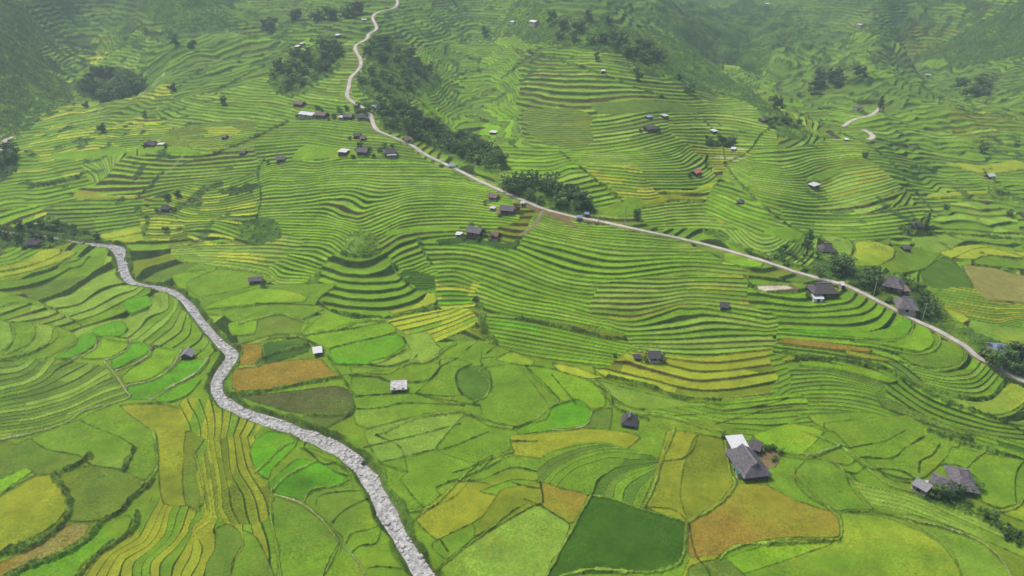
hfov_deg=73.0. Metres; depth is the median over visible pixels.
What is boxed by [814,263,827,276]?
bamboo clump
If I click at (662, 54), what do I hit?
broadleaf tree
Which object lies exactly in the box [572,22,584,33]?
broadleaf tree
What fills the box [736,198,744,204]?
hut
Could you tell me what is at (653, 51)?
broadleaf tree
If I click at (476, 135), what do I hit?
broadleaf tree
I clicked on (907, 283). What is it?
bamboo clump
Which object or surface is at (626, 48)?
broadleaf tree
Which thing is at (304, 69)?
broadleaf tree
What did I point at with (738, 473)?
shed
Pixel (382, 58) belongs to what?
broadleaf tree
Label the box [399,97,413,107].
bamboo clump
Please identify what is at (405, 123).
bamboo clump
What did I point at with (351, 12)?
broadleaf tree
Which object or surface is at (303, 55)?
broadleaf tree
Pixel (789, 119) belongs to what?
broadleaf tree
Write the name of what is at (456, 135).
broadleaf tree
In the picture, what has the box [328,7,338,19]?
broadleaf tree
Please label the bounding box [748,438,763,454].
shed
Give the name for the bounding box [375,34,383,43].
broadleaf tree
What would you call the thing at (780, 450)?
round bush
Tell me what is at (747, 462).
farmhouse
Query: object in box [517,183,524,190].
broadleaf tree
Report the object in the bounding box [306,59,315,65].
broadleaf tree
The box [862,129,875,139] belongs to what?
road
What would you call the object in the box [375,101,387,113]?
broadleaf tree
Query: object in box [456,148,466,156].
broadleaf tree
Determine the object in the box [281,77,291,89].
broadleaf tree
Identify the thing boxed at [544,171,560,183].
bamboo clump
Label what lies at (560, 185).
broadleaf tree
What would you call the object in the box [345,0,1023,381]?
road
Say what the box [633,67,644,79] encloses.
broadleaf tree
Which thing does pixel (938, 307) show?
bamboo clump
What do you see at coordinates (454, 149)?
broadleaf tree
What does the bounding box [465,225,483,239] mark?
farmhouse
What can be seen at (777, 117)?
broadleaf tree
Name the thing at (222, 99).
broadleaf tree
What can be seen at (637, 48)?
broadleaf tree
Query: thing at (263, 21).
broadleaf tree
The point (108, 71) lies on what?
broadleaf tree
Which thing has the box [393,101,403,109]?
broadleaf tree
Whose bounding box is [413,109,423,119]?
bamboo clump
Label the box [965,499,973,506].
round bush
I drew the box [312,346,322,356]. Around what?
hut
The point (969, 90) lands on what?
broadleaf tree
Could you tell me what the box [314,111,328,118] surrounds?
farmhouse
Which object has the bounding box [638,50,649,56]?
broadleaf tree
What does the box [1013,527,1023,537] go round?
broadleaf tree
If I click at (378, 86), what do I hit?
broadleaf tree
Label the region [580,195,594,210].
broadleaf tree
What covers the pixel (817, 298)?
shed
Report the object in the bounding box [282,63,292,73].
broadleaf tree
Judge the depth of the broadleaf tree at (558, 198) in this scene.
308.71 m
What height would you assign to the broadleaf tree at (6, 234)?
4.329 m
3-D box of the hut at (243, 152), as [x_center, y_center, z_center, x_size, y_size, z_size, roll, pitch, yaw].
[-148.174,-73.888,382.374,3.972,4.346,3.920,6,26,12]
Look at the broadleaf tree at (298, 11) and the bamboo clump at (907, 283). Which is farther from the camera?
the broadleaf tree at (298, 11)
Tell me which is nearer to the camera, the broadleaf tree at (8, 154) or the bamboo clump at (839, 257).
the bamboo clump at (839, 257)
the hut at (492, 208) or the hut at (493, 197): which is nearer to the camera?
the hut at (492, 208)
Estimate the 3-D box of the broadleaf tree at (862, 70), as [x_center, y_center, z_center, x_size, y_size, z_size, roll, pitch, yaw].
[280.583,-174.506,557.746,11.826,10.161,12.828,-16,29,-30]
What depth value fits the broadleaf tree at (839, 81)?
563.11 m
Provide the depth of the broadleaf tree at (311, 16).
596.72 m
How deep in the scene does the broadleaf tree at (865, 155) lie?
385.09 m
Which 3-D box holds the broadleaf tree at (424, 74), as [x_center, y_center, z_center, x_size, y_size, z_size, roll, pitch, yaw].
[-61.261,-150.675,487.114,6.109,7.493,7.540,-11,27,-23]
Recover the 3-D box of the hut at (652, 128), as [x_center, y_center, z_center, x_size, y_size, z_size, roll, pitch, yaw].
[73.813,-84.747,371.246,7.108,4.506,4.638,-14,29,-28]
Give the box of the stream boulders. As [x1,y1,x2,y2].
[36,234,434,575]
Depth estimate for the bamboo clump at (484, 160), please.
351.34 m
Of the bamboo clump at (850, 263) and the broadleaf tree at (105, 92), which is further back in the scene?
the broadleaf tree at (105, 92)
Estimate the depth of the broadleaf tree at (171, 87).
473.81 m
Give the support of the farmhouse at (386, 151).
on the terrain
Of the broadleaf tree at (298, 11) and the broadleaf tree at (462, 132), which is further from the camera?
the broadleaf tree at (298, 11)
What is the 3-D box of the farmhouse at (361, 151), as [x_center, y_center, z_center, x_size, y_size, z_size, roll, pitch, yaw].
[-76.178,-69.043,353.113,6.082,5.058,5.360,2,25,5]
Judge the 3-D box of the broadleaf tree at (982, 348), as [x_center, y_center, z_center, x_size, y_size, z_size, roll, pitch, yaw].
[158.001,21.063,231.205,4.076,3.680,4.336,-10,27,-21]
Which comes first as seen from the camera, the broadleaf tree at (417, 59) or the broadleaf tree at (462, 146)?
the broadleaf tree at (462, 146)
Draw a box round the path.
[520,209,543,234]
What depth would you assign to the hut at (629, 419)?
206.51 m
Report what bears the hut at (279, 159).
on the terrain
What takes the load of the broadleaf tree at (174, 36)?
on the terrain
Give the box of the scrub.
[0,0,1023,574]
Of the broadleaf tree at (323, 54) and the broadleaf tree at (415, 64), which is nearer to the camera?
the broadleaf tree at (323, 54)
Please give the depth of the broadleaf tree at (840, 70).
573.18 m
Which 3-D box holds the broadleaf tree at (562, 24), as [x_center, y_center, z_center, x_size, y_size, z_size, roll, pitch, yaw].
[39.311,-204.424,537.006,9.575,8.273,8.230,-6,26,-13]
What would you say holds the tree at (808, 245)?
on the terrain
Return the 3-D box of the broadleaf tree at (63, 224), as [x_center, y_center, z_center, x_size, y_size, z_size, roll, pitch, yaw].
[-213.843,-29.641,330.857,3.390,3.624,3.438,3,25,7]
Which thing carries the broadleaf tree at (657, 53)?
on the terrain
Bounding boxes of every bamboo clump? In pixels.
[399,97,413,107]
[400,117,412,128]
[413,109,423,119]
[423,132,433,142]
[473,142,482,152]
[479,153,491,166]
[485,140,494,148]
[511,170,529,183]
[527,169,538,180]
[534,174,547,189]
[538,176,554,191]
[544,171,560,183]
[570,198,582,210]
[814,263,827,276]
[829,251,845,265]
[833,256,848,267]
[839,256,857,273]
[862,265,877,274]
[870,271,885,282]
[873,266,889,278]
[902,275,915,285]
[919,287,930,295]
[923,302,935,311]
[930,299,944,311]
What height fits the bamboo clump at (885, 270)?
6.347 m
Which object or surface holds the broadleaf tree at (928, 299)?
on the terrain
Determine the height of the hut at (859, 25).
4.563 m
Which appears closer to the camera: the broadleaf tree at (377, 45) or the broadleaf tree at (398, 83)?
the broadleaf tree at (398, 83)
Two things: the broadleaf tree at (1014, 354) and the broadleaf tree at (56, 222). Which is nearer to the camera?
the broadleaf tree at (1014, 354)
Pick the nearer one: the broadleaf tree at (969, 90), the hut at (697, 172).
the hut at (697, 172)
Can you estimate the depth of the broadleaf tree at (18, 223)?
322.18 m
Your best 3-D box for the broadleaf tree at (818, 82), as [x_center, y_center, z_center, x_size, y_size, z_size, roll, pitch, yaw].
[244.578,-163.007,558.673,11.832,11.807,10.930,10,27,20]
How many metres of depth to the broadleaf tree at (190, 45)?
548.41 m
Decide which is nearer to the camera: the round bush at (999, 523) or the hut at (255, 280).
the round bush at (999, 523)
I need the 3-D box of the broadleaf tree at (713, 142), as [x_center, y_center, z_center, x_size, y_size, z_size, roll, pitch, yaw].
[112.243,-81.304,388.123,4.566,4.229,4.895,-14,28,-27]
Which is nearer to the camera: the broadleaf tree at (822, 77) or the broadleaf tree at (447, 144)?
the broadleaf tree at (447, 144)
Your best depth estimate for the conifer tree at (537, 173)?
320.04 m
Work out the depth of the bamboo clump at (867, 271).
264.77 m
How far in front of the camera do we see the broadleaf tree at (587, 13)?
540.62 m
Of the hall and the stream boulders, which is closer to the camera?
the stream boulders
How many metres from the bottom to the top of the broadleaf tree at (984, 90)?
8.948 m
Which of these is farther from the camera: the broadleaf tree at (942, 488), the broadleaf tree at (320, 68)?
the broadleaf tree at (320, 68)
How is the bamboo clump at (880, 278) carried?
on the terrain
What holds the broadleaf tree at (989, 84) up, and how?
on the terrain
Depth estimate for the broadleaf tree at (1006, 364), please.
225.57 m
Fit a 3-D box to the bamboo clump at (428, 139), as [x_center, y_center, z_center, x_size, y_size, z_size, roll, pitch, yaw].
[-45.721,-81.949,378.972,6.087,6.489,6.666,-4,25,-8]
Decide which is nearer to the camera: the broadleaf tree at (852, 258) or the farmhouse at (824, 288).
the farmhouse at (824, 288)
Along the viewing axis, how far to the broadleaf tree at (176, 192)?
353.91 m
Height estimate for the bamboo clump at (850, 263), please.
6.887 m
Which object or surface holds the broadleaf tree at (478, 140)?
on the terrain
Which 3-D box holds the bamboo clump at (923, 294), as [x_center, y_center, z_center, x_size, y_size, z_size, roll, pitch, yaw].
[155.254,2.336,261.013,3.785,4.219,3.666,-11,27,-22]
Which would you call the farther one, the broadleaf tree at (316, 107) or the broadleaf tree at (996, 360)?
the broadleaf tree at (316, 107)
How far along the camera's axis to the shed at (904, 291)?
258.56 m
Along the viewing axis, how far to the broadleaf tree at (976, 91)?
589.23 m
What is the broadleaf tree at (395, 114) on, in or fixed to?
on the terrain
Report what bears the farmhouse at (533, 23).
on the terrain
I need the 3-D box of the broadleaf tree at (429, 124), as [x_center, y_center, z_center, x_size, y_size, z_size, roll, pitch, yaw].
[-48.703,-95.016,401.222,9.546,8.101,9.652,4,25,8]
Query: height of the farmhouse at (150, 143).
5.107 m
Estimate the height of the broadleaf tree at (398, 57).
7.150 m
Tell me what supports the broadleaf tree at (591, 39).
on the terrain
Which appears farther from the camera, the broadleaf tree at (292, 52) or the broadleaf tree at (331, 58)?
the broadleaf tree at (292, 52)
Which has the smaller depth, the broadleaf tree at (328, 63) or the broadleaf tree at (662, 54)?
the broadleaf tree at (328, 63)
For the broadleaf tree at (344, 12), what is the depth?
577.52 m
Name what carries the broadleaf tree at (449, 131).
on the terrain
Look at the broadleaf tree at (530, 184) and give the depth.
318.14 m
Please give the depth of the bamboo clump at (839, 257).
273.26 m
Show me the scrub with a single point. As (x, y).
(518, 22)
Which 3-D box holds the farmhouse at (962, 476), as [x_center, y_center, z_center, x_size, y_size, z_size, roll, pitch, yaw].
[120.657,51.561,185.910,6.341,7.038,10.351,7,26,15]
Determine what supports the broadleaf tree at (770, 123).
on the terrain
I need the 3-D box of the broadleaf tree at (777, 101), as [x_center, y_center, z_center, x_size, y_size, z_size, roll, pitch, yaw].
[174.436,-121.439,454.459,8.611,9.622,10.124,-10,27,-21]
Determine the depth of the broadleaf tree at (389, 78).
448.98 m
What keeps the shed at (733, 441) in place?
on the terrain
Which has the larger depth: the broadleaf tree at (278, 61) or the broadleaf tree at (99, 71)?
the broadleaf tree at (99, 71)
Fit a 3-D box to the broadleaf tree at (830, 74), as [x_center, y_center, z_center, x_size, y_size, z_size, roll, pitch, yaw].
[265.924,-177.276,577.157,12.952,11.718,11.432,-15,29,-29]
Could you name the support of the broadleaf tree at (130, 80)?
on the terrain
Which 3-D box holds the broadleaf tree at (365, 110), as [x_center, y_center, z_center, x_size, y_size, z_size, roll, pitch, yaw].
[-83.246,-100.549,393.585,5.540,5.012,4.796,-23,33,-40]
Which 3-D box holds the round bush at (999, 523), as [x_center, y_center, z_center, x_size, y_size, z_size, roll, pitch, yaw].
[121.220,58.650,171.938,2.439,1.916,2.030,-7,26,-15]
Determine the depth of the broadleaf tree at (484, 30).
658.48 m
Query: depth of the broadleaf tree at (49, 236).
316.70 m
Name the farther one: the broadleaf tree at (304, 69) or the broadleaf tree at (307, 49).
the broadleaf tree at (307, 49)
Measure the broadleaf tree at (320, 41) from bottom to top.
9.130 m
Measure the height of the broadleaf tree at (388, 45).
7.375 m
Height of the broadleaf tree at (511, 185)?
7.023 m
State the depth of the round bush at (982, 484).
182.76 m
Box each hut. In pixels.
[159,205,171,211]
[179,347,195,358]
[239,150,247,154]
[248,276,262,284]
[275,156,284,163]
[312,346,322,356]
[337,148,349,155]
[352,133,362,138]
[387,153,395,157]
[390,380,406,392]
[402,136,412,143]
[455,232,462,237]
[487,193,498,201]
[489,130,497,134]
[489,206,496,210]
[489,231,500,241]
[620,411,637,428]
[633,354,640,360]
[643,125,656,132]
[646,350,661,362]
[660,114,668,119]
[691,169,702,176]
[709,129,717,134]
[720,301,729,309]
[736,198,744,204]
[808,182,819,189]
[839,281,845,289]
[852,106,862,110]
[857,23,864,27]
[901,246,911,251]
[984,173,995,178]
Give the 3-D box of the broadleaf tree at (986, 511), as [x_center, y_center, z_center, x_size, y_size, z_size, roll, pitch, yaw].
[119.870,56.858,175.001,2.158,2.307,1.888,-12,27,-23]
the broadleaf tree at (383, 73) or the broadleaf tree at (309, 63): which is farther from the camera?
the broadleaf tree at (309, 63)
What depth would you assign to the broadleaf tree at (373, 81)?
436.71 m
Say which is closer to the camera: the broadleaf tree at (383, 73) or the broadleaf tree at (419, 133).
the broadleaf tree at (419, 133)
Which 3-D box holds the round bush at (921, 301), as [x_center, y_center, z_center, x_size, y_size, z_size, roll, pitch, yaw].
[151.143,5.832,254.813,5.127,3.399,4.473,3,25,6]
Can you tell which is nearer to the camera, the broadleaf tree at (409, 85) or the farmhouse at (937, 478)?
the farmhouse at (937, 478)
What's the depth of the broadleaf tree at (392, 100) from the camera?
414.48 m
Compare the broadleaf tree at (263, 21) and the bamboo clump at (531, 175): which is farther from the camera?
the broadleaf tree at (263, 21)
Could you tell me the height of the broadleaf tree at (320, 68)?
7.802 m
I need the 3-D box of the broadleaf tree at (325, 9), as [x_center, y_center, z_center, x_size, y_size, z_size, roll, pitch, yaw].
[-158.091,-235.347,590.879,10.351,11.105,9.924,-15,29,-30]
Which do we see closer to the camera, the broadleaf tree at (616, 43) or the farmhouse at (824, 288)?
the farmhouse at (824, 288)
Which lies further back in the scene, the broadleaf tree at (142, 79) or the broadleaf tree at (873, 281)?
the broadleaf tree at (142, 79)
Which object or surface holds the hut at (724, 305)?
on the terrain
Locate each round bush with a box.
[69,224,77,229]
[378,109,386,115]
[433,139,442,146]
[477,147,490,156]
[522,187,534,197]
[640,355,648,360]
[775,447,784,452]
[915,298,930,306]
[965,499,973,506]
[975,480,985,491]
[995,521,1005,527]
[1006,521,1013,531]
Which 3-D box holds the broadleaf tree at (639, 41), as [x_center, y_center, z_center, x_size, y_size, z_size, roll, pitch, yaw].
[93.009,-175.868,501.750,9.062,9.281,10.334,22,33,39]
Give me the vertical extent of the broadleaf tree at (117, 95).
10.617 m
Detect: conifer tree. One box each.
[533,172,539,187]
[703,155,708,166]
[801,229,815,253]
[877,96,884,111]
[922,213,930,230]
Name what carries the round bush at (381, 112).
on the terrain
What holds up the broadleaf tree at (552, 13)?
on the terrain
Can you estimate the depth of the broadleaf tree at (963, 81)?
627.29 m
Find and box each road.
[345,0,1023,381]
[842,108,880,126]
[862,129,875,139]
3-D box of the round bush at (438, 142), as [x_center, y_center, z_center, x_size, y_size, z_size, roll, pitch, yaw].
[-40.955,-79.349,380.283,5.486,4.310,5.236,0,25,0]
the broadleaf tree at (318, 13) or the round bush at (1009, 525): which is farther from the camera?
the broadleaf tree at (318, 13)
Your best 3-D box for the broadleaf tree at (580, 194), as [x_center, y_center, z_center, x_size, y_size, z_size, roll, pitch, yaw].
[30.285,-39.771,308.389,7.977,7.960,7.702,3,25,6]
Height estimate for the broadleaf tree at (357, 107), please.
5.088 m
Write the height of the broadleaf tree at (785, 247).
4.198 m
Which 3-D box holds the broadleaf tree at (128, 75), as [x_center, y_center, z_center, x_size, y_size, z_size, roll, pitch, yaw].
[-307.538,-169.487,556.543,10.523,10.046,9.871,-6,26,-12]
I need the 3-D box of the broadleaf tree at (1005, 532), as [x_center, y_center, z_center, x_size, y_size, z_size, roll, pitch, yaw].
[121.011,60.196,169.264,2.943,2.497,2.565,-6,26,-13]
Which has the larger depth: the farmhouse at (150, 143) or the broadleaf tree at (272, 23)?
the broadleaf tree at (272, 23)
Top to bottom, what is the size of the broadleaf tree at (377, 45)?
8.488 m
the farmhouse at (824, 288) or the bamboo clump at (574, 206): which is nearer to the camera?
the farmhouse at (824, 288)
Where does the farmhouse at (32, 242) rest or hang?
on the terrain
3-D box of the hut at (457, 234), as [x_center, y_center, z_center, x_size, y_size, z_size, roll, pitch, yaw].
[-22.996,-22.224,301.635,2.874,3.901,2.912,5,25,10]
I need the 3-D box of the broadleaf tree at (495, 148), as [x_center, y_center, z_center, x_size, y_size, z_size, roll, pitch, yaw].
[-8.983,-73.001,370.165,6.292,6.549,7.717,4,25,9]
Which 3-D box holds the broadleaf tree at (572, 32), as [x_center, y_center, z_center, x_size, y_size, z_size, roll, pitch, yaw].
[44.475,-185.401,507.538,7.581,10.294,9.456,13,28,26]
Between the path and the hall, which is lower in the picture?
the path
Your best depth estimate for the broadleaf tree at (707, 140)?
386.58 m
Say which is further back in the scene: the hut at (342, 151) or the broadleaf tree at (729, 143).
the broadleaf tree at (729, 143)
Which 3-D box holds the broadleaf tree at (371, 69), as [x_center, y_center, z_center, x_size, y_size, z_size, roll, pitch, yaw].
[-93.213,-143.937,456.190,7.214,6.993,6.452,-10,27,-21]
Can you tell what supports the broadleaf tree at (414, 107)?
on the terrain
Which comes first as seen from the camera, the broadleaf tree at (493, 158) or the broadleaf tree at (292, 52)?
the broadleaf tree at (493, 158)
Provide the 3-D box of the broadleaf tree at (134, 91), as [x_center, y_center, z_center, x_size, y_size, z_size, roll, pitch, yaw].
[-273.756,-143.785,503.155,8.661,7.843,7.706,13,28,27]
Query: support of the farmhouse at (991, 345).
on the terrain
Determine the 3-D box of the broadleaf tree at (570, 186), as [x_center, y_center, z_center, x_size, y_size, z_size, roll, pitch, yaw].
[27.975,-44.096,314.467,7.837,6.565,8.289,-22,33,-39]
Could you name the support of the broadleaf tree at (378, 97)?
on the terrain
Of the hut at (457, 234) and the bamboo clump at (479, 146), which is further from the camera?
the bamboo clump at (479, 146)
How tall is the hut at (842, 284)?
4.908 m
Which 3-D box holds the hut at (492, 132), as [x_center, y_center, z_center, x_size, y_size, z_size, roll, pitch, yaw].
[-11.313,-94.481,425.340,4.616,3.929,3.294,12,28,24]
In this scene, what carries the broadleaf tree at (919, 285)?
on the terrain
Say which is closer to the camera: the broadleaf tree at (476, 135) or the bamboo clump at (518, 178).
the bamboo clump at (518, 178)
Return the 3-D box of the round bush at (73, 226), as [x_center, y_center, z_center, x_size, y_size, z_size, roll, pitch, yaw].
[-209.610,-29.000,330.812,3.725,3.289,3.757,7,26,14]
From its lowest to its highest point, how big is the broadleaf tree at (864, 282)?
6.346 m
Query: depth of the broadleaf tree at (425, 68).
502.09 m
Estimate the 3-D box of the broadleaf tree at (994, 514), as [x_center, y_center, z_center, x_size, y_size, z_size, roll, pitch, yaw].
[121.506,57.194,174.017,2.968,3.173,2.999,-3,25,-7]
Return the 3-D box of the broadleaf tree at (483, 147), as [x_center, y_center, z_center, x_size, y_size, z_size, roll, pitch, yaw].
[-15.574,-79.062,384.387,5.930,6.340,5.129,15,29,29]
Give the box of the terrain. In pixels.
[0,0,1023,575]
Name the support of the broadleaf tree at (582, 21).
on the terrain
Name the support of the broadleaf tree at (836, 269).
on the terrain
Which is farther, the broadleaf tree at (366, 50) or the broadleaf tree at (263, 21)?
the broadleaf tree at (263, 21)
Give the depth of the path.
298.90 m
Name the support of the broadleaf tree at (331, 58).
on the terrain
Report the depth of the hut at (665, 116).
391.69 m
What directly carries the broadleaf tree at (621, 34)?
on the terrain
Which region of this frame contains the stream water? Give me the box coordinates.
[2,231,432,575]
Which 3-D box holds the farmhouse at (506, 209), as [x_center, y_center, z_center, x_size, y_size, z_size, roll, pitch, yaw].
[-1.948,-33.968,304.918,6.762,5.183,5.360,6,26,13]
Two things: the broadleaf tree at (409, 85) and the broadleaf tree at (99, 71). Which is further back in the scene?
the broadleaf tree at (99, 71)
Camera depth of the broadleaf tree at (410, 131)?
378.23 m
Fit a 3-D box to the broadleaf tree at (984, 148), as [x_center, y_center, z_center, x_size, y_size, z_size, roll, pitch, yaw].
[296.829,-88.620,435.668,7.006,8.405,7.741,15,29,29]
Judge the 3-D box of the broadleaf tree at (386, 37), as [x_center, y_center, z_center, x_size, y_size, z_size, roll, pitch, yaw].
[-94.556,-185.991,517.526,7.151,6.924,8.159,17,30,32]
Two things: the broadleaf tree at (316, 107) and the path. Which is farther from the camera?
the broadleaf tree at (316, 107)
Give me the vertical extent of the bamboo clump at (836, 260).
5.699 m
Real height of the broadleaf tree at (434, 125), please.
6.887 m
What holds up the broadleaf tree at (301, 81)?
on the terrain
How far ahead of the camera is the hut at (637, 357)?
234.64 m
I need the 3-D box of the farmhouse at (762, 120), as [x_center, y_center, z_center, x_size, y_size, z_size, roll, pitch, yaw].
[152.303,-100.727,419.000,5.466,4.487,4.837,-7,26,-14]
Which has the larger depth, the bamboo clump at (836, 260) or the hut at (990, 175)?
the hut at (990, 175)
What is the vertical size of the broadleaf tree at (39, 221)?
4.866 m
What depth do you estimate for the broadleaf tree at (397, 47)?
507.67 m
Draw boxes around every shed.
[725,434,749,448]
[731,461,741,477]
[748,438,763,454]
[811,294,824,302]
[896,285,910,295]
[910,477,932,496]
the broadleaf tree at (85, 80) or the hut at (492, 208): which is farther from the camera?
the broadleaf tree at (85, 80)
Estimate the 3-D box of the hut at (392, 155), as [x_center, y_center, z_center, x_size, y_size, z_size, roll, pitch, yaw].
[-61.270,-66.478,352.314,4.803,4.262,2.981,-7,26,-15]
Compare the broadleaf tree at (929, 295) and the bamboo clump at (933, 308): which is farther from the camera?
the broadleaf tree at (929, 295)
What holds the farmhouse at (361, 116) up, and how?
on the terrain
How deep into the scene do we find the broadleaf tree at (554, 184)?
317.32 m
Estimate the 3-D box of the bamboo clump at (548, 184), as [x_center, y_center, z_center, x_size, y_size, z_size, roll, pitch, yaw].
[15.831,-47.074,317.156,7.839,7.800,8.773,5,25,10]
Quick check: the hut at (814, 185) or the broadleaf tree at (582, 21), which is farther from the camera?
the broadleaf tree at (582, 21)
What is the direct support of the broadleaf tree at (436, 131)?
on the terrain
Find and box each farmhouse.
[24,238,41,247]
[145,140,159,146]
[292,100,305,107]
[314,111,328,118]
[342,113,354,119]
[355,148,369,155]
[356,114,366,119]
[383,148,397,156]
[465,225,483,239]
[499,205,515,214]
[529,20,538,26]
[724,443,771,480]
[759,118,768,122]
[805,282,839,297]
[816,242,834,252]
[882,276,904,293]
[893,296,919,316]
[908,222,923,229]
[928,472,959,498]
[944,465,980,495]
[985,342,1007,354]
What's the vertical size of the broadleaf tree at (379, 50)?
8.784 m
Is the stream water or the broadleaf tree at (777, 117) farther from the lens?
the broadleaf tree at (777, 117)
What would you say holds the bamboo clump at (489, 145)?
on the terrain
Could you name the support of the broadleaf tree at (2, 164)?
on the terrain
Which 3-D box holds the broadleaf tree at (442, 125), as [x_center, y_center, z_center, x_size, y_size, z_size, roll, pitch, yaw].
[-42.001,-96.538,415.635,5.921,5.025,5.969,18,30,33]
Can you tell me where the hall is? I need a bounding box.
[298,111,315,118]
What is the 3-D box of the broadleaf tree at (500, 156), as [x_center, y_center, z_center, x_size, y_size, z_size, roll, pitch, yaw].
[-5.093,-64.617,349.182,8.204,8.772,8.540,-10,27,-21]
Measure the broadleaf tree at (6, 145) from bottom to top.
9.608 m
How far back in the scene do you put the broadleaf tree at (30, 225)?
323.77 m
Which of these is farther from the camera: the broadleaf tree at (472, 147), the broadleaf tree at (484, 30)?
the broadleaf tree at (484, 30)
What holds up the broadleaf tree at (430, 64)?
on the terrain
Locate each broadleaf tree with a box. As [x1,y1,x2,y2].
[0,142,20,157]
[0,148,15,162]
[0,158,4,167]
[1,139,17,150]
[1,231,11,239]
[12,233,22,239]
[13,219,24,227]
[24,222,34,227]
[26,228,37,236]
[34,218,45,227]
[37,233,45,239]
[46,234,54,240]
[48,219,59,228]
[60,222,69,226]
[77,77,91,88]
[81,101,89,107]
[84,72,94,80]
[87,83,95,92]
[88,65,99,73]
[91,83,104,90]
[94,88,104,100]
[95,66,105,75]
[95,122,106,130]
[99,89,111,100]
[102,66,113,76]
[112,86,124,98]
[121,71,135,81]
[126,77,138,88]
[127,73,142,81]
[130,85,142,94]
[132,79,147,89]
[137,77,147,83]
[140,110,147,116]
[162,192,170,199]
[166,82,176,91]
[167,31,179,44]
[173,189,181,196]
[187,40,196,49]
[219,95,226,103]
[259,19,267,30]
[264,17,277,29]
[272,57,282,65]
[273,63,284,72]
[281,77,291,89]
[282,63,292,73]
[286,75,296,83]
[287,11,297,21]
[288,48,297,55]
[290,8,302,18]
[291,60,300,70]
[296,76,306,84]
[298,64,307,74]
[300,51,308,59]
[303,47,309,54]
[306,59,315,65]
[308,11,318,22]
[312,8,323,19]
[314,62,325,71]
[314,105,323,111]
[315,38,328,49]
[318,49,330,59]
[320,5,331,17]
[320,58,331,69]
[324,39,335,49]
[326,52,333,61]
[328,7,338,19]
[331,39,343,50]
[331,46,343,57]
[339,6,349,18]
[345,4,358,17]
[350,0,364,13]
[353,102,361,109]
[354,108,362,114]
[356,75,365,82]
[361,107,369,113]
[362,46,373,55]
[366,64,375,72]
[369,39,380,49]
[370,77,380,86]
[373,82,381,90]
[374,48,382,59]
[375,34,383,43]
[375,94,383,101]
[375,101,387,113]
[377,52,388,62]
[378,69,387,77]
[381,85,392,94]
[382,35,389,41]
[382,41,391,49]
[384,72,394,81]
[386,106,394,114]
[387,115,400,126]
[389,98,397,106]
[390,110,399,117]
[393,43,403,52]
[393,54,402,61]
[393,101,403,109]
[394,81,402,88]
[399,69,408,77]
[399,109,414,118]
[403,44,415,56]
[405,81,413,89]
[405,124,419,135]
[410,118,420,127]
[411,103,418,115]
[412,62,420,72]
[413,129,425,139]
[414,78,421,85]
[415,57,421,63]
[420,68,428,77]
[420,116,435,129]
[421,64,428,70]
[425,61,433,70]
[431,123,441,131]
[431,127,443,138]
[439,123,446,128]
[441,128,451,138]
[442,138,453,148]
[449,142,459,152]
[453,132,462,140]
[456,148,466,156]
[458,129,469,136]
[458,141,467,152]
[465,139,477,152]
[468,133,481,142]
[472,155,480,163]
[473,137,482,147]
[479,140,488,148]
[480,26,489,35]
[490,145,499,155]
[490,148,503,160]
[495,151,509,166]
[500,176,517,190]
[503,180,521,194]
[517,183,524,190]
[520,171,529,181]
[524,180,535,188]
[544,181,557,189]
[546,10,557,23]
[551,189,567,205]
[553,182,563,192]
[554,31,565,40]
[558,20,567,28]
[565,185,581,193]
[568,188,580,198]
[569,28,576,40]
[571,189,588,205]
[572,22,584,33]
[577,19,585,28]
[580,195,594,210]
[583,9,592,18]
[585,33,596,43]
[593,50,600,60]
[596,32,609,42]
[604,15,612,23]
[608,28,617,37]
[611,37,622,49]
[618,31,629,42]
[621,44,633,57]
[630,45,643,53]
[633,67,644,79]
[633,208,640,217]
[634,39,646,50]
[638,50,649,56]
[639,51,653,63]
[642,38,654,49]
[650,49,656,59]
[652,49,660,59]
[656,48,667,59]
[681,80,695,93]
[704,138,711,145]
[709,139,715,145]
[718,135,726,142]
[723,137,734,146]
[768,120,774,126]
[771,96,785,108]
[771,115,779,123]
[780,244,788,251]
[784,117,791,123]
[807,78,823,91]
[812,75,828,85]
[813,67,825,75]
[824,68,839,80]
[830,75,846,86]
[830,260,848,276]
[831,66,846,78]
[834,253,854,268]
[852,65,869,76]
[857,273,876,289]
[862,151,869,157]
[866,278,877,286]
[913,221,922,229]
[914,281,927,291]
[920,292,934,299]
[921,306,935,316]
[924,297,939,306]
[928,482,948,498]
[946,478,968,500]
[954,76,970,86]
[961,88,971,95]
[970,87,980,96]
[972,75,987,85]
[976,83,991,92]
[977,140,989,152]
[978,87,991,95]
[978,346,990,353]
[982,76,993,83]
[982,347,1006,367]
[983,507,990,517]
[988,508,1001,519]
[1000,360,1018,370]
[1000,528,1012,539]
[1002,347,1020,361]
[1006,209,1014,214]
[1008,340,1020,351]
[1012,342,1023,357]
[1013,360,1023,374]
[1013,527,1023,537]
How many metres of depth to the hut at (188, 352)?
239.80 m
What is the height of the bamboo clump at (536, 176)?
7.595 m
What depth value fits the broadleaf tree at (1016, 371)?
224.97 m
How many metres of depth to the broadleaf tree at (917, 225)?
320.67 m
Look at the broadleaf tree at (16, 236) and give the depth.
310.35 m
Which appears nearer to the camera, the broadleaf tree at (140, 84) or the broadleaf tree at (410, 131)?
the broadleaf tree at (410, 131)
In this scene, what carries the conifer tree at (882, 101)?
on the terrain
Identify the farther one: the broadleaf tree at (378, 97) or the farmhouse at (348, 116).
the broadleaf tree at (378, 97)
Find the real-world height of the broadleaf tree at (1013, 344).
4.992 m
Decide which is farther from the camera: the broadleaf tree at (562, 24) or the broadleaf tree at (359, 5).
the broadleaf tree at (359, 5)
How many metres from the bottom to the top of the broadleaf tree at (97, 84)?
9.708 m
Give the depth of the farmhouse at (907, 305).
249.46 m

